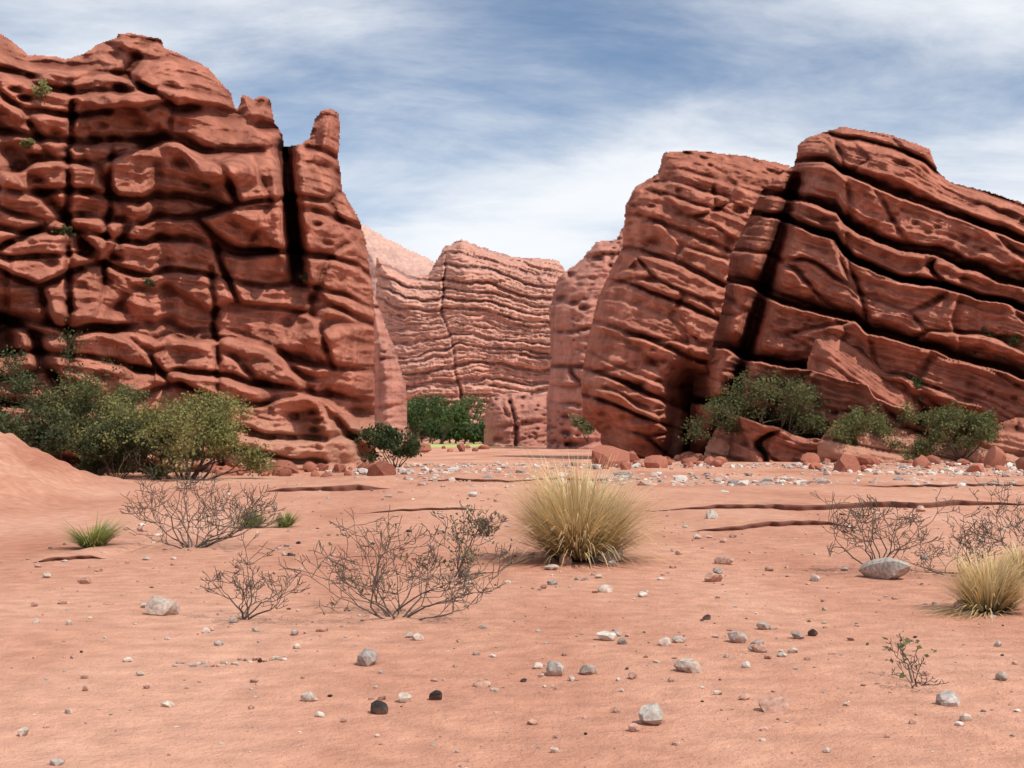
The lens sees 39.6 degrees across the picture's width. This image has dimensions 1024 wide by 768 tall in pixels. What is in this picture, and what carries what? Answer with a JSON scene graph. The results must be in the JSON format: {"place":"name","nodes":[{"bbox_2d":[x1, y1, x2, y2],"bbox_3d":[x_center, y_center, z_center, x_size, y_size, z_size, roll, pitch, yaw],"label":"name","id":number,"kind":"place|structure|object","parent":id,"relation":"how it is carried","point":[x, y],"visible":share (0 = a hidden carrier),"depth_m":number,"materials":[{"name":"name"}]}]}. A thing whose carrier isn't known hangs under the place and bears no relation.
{"place":"outdoors","nodes":[
{"label":"outdoors","id":0,"kind":"place"},
{"bbox_2d":[361,224,434,298],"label":"ridge rock","id":1,"kind":"object","parent":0,"point":[397,256],"visible":0.08,"depth_m":355.52,"materials":[{"name":"stone"}]},
{"bbox_2d":[0,432,1023,767],"bbox_3d":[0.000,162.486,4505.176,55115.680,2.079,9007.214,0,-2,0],"label":"ground","id":2,"kind":"structure","parent":0,"point":[42,494],"depth_m":8.85,"materials":[{"name":"orange sand"}]},
{"bbox_2d":[0,401,73,455],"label":"bush","id":3,"kind":"object","parent":2,"relation":"on","point":[42,438],"visible":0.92,"depth_m":39.73,"materials":[{"name":"green plant"}]},
{"bbox_2d":[0,319,132,439],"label":"bush","id":4,"kind":"object","parent":2,"relation":"on","point":[23,380],"visible":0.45,"depth_m":45.35,"materials":[{"name":"green plant"}]},
{"bbox_2d":[43,510,137,547],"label":"grass tuft","id":5,"kind":"object","parent":2,"relation":"on","point":[97,536],"visible":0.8,"depth_m":16.15,"materials":[{"name":"green plant"}]},
{"bbox_2d":[23,369,190,475],"bbox_3d":[-12.689,1.277,44.569,6.010,3.480,6.388,0,-2,0],"label":"bush","id":6,"kind":"object","parent":2,"relation":"on","point":[75,397],"visible":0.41,"depth_m":43.90,"materials":[{"name":"green plant"}]},
{"bbox_2d":[70,415,168,479],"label":"bush","id":7,"kind":"object","parent":2,"relation":"on","point":[95,455],"visible":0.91,"depth_m":40.77,"materials":[{"name":"green plant"}]},
{"bbox_2d":[33,528,205,562],"bbox_3d":[-4.566,1.897,17.160,0.616,0.045,5.582,0,-2,0],"label":"sand ledge","id":8,"kind":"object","parent":2,"relation":"on","point":[125,545],"depth_m":16.14,"materials":[{"name":"brown sand"}]},
{"bbox_2d":[91,378,207,475],"bbox_3d":[-11.082,1.472,43.964,4.466,3.314,3.878,0,-2,-12],"label":"bush","id":9,"kind":"object","parent":2,"relation":"on","point":[160,438],"visible":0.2,"depth_m":43.72,"materials":[{"name":"green plant"}]},
{"bbox_2d":[69,383,288,479],"bbox_3d":[-10.315,1.608,41.885,6.302,3.281,5.804,-1,-2,17],"label":"bush","id":10,"kind":"object","parent":2,"relation":"on","point":[211,419],"visible":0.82,"depth_m":41.20,"materials":[{"name":"green plant"}]},
{"bbox_2d":[0,33,375,472],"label":"rock","id":11,"kind":"object","parent":2,"relation":"on","point":[139,140],"visible":0.88,"depth_m":51.58,"materials":[{"name":"red stone"}]},
{"bbox_2d":[19,137,34,152],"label":"rock tuft","id":12,"kind":"object","parent":11,"relation":"on","point":[26,143],"visible":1,"depth_m":47.60,"materials":[{"name":"green plant"}]},
{"bbox_2d":[31,78,51,104],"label":"rock tuft","id":13,"kind":"object","parent":11,"relation":"on","point":[41,89],"visible":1,"depth_m":48.37,"materials":[{"name":"green plant"}]},
{"bbox_2d":[51,224,76,237],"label":"rock tuft","id":14,"kind":"object","parent":11,"relation":"on","point":[64,231],"visible":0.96,"depth_m":47.54,"materials":[{"name":"green plant"}]},
{"bbox_2d":[136,277,156,290],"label":"rock tuft","id":15,"kind":"object","parent":11,"relation":"on","point":[151,283],"visible":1,"depth_m":50.67,"materials":[{"name":"green plant"}]},
{"bbox_2d":[202,183,209,190],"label":"rock tuft","id":16,"kind":"object","parent":11,"relation":"on","point":[206,186],"visible":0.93,"depth_m":51.89,"materials":[{"name":"green plant"}]},
{"bbox_2d":[299,272,307,283],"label":"rock tuft","id":17,"kind":"object","parent":11,"relation":"on","point":[304,276],"visible":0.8,"depth_m":54.28,"materials":[{"name":"green plant"}]},
{"bbox_2d":[119,453,286,548],"bbox_3d":[-3.643,1.377,16.462,1.874,1.170,2.372,1,-2,-25],"label":"bare shrub","id":18,"kind":"object","parent":2,"relation":"on","point":[230,535],"visible":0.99,"depth_m":16.41,"materials":[{"name":"brown plant"}]},
{"bbox_2d":[233,506,270,527],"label":"grass tuft","id":19,"kind":"object","parent":2,"relation":"on","point":[255,521],"visible":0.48,"depth_m":20.04,"materials":[{"name":"plant"}]},
{"bbox_2d":[200,533,310,619],"bbox_3d":[-1.805,1.397,9.958,0.659,0.684,0.765,1,-2,-31],"label":"bare shrub","id":20,"kind":"object","parent":2,"relation":"on","point":[250,584],"visible":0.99,"depth_m":9.90,"materials":[{"name":"brown plant"}]},
{"bbox_2d":[266,509,304,527],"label":"grass tuft","id":21,"kind":"object","parent":2,"relation":"on","point":[287,521],"visible":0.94,"depth_m":20.15,"materials":[{"name":"green plant"}]},
{"bbox_2d":[259,473,425,492],"bbox_3d":[-4.316,2.698,40.300,2.806,0.175,17.291,0,-2,0],"label":"sand ledge","id":22,"kind":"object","parent":2,"relation":"on","point":[340,483],"depth_m":35.58,"materials":[{"name":"brown sand"}]},
{"bbox_2d":[351,422,424,466],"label":"bush","id":23,"kind":"object","parent":2,"relation":"on","point":[384,438],"visible":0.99,"depth_m":57.13,"materials":[{"name":"green plant"}]},
{"bbox_2d":[373,290,406,444],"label":"rock","id":24,"kind":"object","parent":2,"relation":"on","point":[390,398],"visible":0.64,"depth_m":106.43,"materials":[{"name":"red stone"}]},
{"bbox_2d":[278,508,523,619],"bbox_3d":[-0.743,1.291,10.121,1.670,0.901,1.630,0,-2,0],"label":"bare shrub","id":25,"kind":"object","parent":2,"relation":"on","point":[343,578],"visible":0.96,"depth_m":10.06,"materials":[{"name":"brown plant"}]},
{"bbox_2d":[408,415,432,436],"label":"canyon tree","id":26,"kind":"object","parent":2,"relation":"on","point":[422,431],"visible":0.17,"depth_m":219.12,"materials":[{"name":"green plant"}]},
{"bbox_2d":[407,393,436,438],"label":"canyon tree","id":27,"kind":"object","parent":2,"relation":"on","point":[413,429],"visible":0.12,"depth_m":217.92,"materials":[{"name":"green plant"}]},
{"bbox_2d":[410,416,434,442],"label":"canyon tree","id":28,"kind":"object","parent":2,"relation":"on","point":[416,429],"visible":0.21,"depth_m":218.47,"materials":[{"name":"green plant"}]},
{"bbox_2d":[359,496,490,513],"bbox_3d":[-1.509,2.270,27.180,2.121,0.074,7.195,0,-2,0],"label":"sand ledge","id":29,"kind":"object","parent":2,"relation":"on","point":[422,503],"depth_m":26.40,"materials":[{"name":"brown sand"}]},
{"bbox_2d":[407,392,452,439],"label":"canyon tree","id":30,"kind":"object","parent":2,"relation":"on","point":[420,407],"visible":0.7,"depth_m":213.32,"materials":[{"name":"green plant"}]},
{"bbox_2d":[417,420,452,443],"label":"bush","id":31,"kind":"object","parent":2,"relation":"on","point":[436,430],"visible":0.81,"depth_m":209.61,"materials":[{"name":"green plant"}]},
{"bbox_2d":[425,426,455,443],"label":"bush","id":32,"kind":"object","parent":2,"relation":"on","point":[429,436],"visible":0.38,"depth_m":211.57,"materials":[{"name":"green plant"}]},
{"bbox_2d":[424,400,480,443],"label":"canyon tree","id":33,"kind":"object","parent":2,"relation":"on","point":[456,413],"visible":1,"depth_m":204.16,"materials":[{"name":"green plant"}]},
{"bbox_2d":[425,443,483,447],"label":"grass patch","id":34,"kind":"object","parent":2,"relation":"on","point":[446,445],"visible":0.2,"depth_m":198.70,"materials":[{"name":"yellow plant"}]},
{"bbox_2d":[441,416,477,442],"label":"canyon tree","id":35,"kind":"object","parent":2,"relation":"on","point":[470,421],"visible":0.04,"depth_m":223.37,"materials":[{"name":"green plant"}]},
{"bbox_2d":[449,425,483,443],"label":"bush","id":36,"kind":"object","parent":2,"relation":"on","point":[458,435],"visible":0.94,"depth_m":206.73,"materials":[{"name":"green plant"}]},
{"bbox_2d":[421,498,518,578],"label":"bare shrub","id":37,"kind":"object","parent":2,"relation":"on","point":[459,543],"visible":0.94,"depth_m":12.95,"materials":[{"name":"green plant"}]},
{"bbox_2d":[445,393,494,442],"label":"canyon tree","id":38,"kind":"object","parent":2,"relation":"on","point":[468,406],"visible":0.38,"depth_m":242.69,"materials":[{"name":"green plant"}]},
{"bbox_2d":[376,239,564,440],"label":"rock wall","id":39,"kind":"structure","parent":2,"relation":"on","point":[462,318],"depth_m":299.92,"materials":[{"name":"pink stone"}]},
{"bbox_2d":[469,422,484,443],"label":"bush","id":40,"kind":"object","parent":2,"relation":"on","point":[479,431],"visible":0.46,"depth_m":207.65,"materials":[{"name":"green plant"}]},
{"bbox_2d":[466,513,507,535],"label":"bare shrub","id":41,"kind":"object","parent":2,"relation":"on","point":[489,526],"visible":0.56,"depth_m":18.19,"materials":[{"name":"brown plant"}]},
{"bbox_2d":[0,488,1007,724],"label":"stones","id":42,"kind":"object","parent":2,"relation":"on","point":[887,568],"visible":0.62,"depth_m":9.08,"materials":[{"name":"grey stone"}]},
{"bbox_2d":[3,461,1023,767],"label":"scattered pebbles","id":43,"kind":"object","parent":2,"relation":"on","point":[633,727],"visible":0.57,"depth_m":24.39,"materials":[{"name":"stone"}]},
{"bbox_2d":[484,393,546,446],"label":"rock outcrop","id":44,"kind":"object","parent":2,"relation":"on","point":[515,420],"visible":0.94,"depth_m":150.24,"materials":[{"name":"red stone"}]},
{"bbox_2d":[413,468,635,482],"bbox_3d":[0.599,2.964,47.401,6.745,0.103,17.750,0,-2,0],"label":"sand ledge","id":45,"kind":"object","parent":2,"relation":"on","point":[459,475],"depth_m":44.59,"materials":[{"name":"brown sand"}]},
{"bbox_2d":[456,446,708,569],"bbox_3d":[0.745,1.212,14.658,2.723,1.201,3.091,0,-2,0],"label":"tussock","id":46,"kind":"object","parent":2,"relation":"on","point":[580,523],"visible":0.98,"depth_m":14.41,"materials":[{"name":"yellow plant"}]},
{"bbox_2d":[547,225,623,448],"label":"pillar rock","id":47,"kind":"object","parent":2,"relation":"on","point":[577,292],"visible":0.6,"depth_m":135.74,"materials":[{"name":"red stone"}]},
{"bbox_2d":[568,413,594,441],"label":"shrub","id":48,"kind":"object","parent":47,"relation":"on","point":[590,428],"depth_m":119.22,"materials":[{"name":"green plant"}]},
{"bbox_2d":[207,441,1023,476],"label":"talus blocks","id":49,"kind":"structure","parent":2,"relation":"on","point":[995,457],"depth_m":55.63,"materials":[{"name":"stone"}]},
{"bbox_2d":[581,151,789,458],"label":"rock","id":50,"kind":"object","parent":2,"relation":"on","point":[654,324],"visible":0.94,"depth_m":77.90,"materials":[{"name":"red stone"}]},
{"bbox_2d":[704,414,754,460],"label":"boulder","id":51,"kind":"object","parent":2,"relation":"on","point":[719,446],"visible":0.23,"depth_m":74.34,"materials":[{"name":"red stone"}]},
{"bbox_2d":[654,508,853,531],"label":"mud terrace","id":52,"kind":"structure","parent":2,"relation":"on","point":[735,519],"depth_m":21.13,"materials":[{"name":"brown soil"}]},
{"bbox_2d":[594,482,1023,511],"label":"mud terrace","id":53,"kind":"structure","parent":2,"relation":"on","point":[786,496],"depth_m":28.46,"materials":[{"name":"brown soil"}]},
{"bbox_2d":[689,127,1023,461],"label":"rock","id":54,"kind":"object","parent":2,"relation":"on","point":[899,259],"visible":0.84,"depth_m":76.62,"materials":[{"name":"red stone"}]},
{"bbox_2d":[678,366,841,450],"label":"bush","id":55,"kind":"object","parent":54,"relation":"on","point":[814,423],"visible":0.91,"depth_m":71.19,"materials":[{"name":"green plant"}]},
{"bbox_2d":[807,335,922,419],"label":"fallen rock slab","id":56,"kind":"object","parent":54,"relation":"on","point":[833,356],"visible":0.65,"depth_m":72.48,"materials":[{"name":"red stone"}]},
{"bbox_2d":[817,400,939,461],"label":"bush","id":57,"kind":"object","parent":54,"relation":"on","point":[853,424],"visible":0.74,"depth_m":67.69,"materials":[{"name":"green plant"}]},
{"bbox_2d":[901,375,938,400],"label":"bush","id":58,"kind":"object","parent":54,"relation":"on","point":[917,383],"visible":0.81,"depth_m":72.57,"materials":[{"name":"green plant"}]},
{"bbox_2d":[914,410,949,437],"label":"bush","id":59,"kind":"object","parent":54,"relation":"on","point":[921,422],"visible":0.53,"depth_m":69.23,"materials":[{"name":"green plant"}]},
{"bbox_2d":[970,327,1021,361],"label":"bush","id":60,"kind":"object","parent":54,"relation":"on","point":[1016,339],"visible":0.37,"depth_m":73.68,"materials":[{"name":"green plant"}]},
{"bbox_2d":[741,470,1023,486],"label":"mud terrace","id":61,"kind":"structure","parent":2,"relation":"on","point":[847,478],"depth_m":41.05,"materials":[{"name":"brown soil"}]},
{"bbox_2d":[810,489,961,563],"bbox_3d":[3.471,1.429,13.552,1.256,0.924,1.746,0,-2,0],"label":"bare shrub","id":62,"kind":"object","parent":2,"relation":"on","point":[855,516],"visible":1,"depth_m":13.52,"materials":[{"name":"brown plant"}]},
{"bbox_2d":[866,635,948,688],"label":"bare shrub","id":63,"kind":"object","parent":2,"relation":"on","point":[900,646],"visible":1,"depth_m":7.22,"materials":[{"name":"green plant"}]},
{"bbox_2d":[816,418,1023,462],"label":"rock","id":64,"kind":"object","parent":2,"relation":"on","point":[1010,443],"visible":0.53,"depth_m":68.09,"materials":[{"name":"red stone"}]},
{"bbox_2d":[891,506,1005,574],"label":"bare shrub","id":65,"kind":"object","parent":2,"relation":"on","point":[963,544],"visible":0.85,"depth_m":13.19,"materials":[{"name":"brown plant"}]},
{"bbox_2d":[909,398,1004,460],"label":"bush","id":66,"kind":"object","parent":2,"relation":"on","point":[981,426],"visible":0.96,"depth_m":67.31,"materials":[{"name":"green plant"}]},
{"bbox_2d":[911,543,1023,620],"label":"tussock","id":67,"kind":"object","parent":2,"relation":"on","point":[992,591],"visible":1,"depth_m":10.42,"materials":[{"name":"yellow plant"}]},
{"bbox_2d":[960,477,1023,557],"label":"bare shrub","id":68,"kind":"object","parent":2,"relation":"on","point":[1010,524],"visible":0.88,"depth_m":14.47,"materials":[{"name":"brown plant"}]},
{"bbox_2d":[978,536,1023,579],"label":"grass tuft","id":69,"kind":"object","parent":2,"relation":"on","point":[1017,556],"visible":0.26,"depth_m":12.89,"materials":[{"name":"beige plant"}]},
{"bbox_2d":[0,0,1023,270],"label":"sky","id":70,"kind":"structure","parent":0,"point":[513,128],"materials":[{"name":"blue"}]}
]}

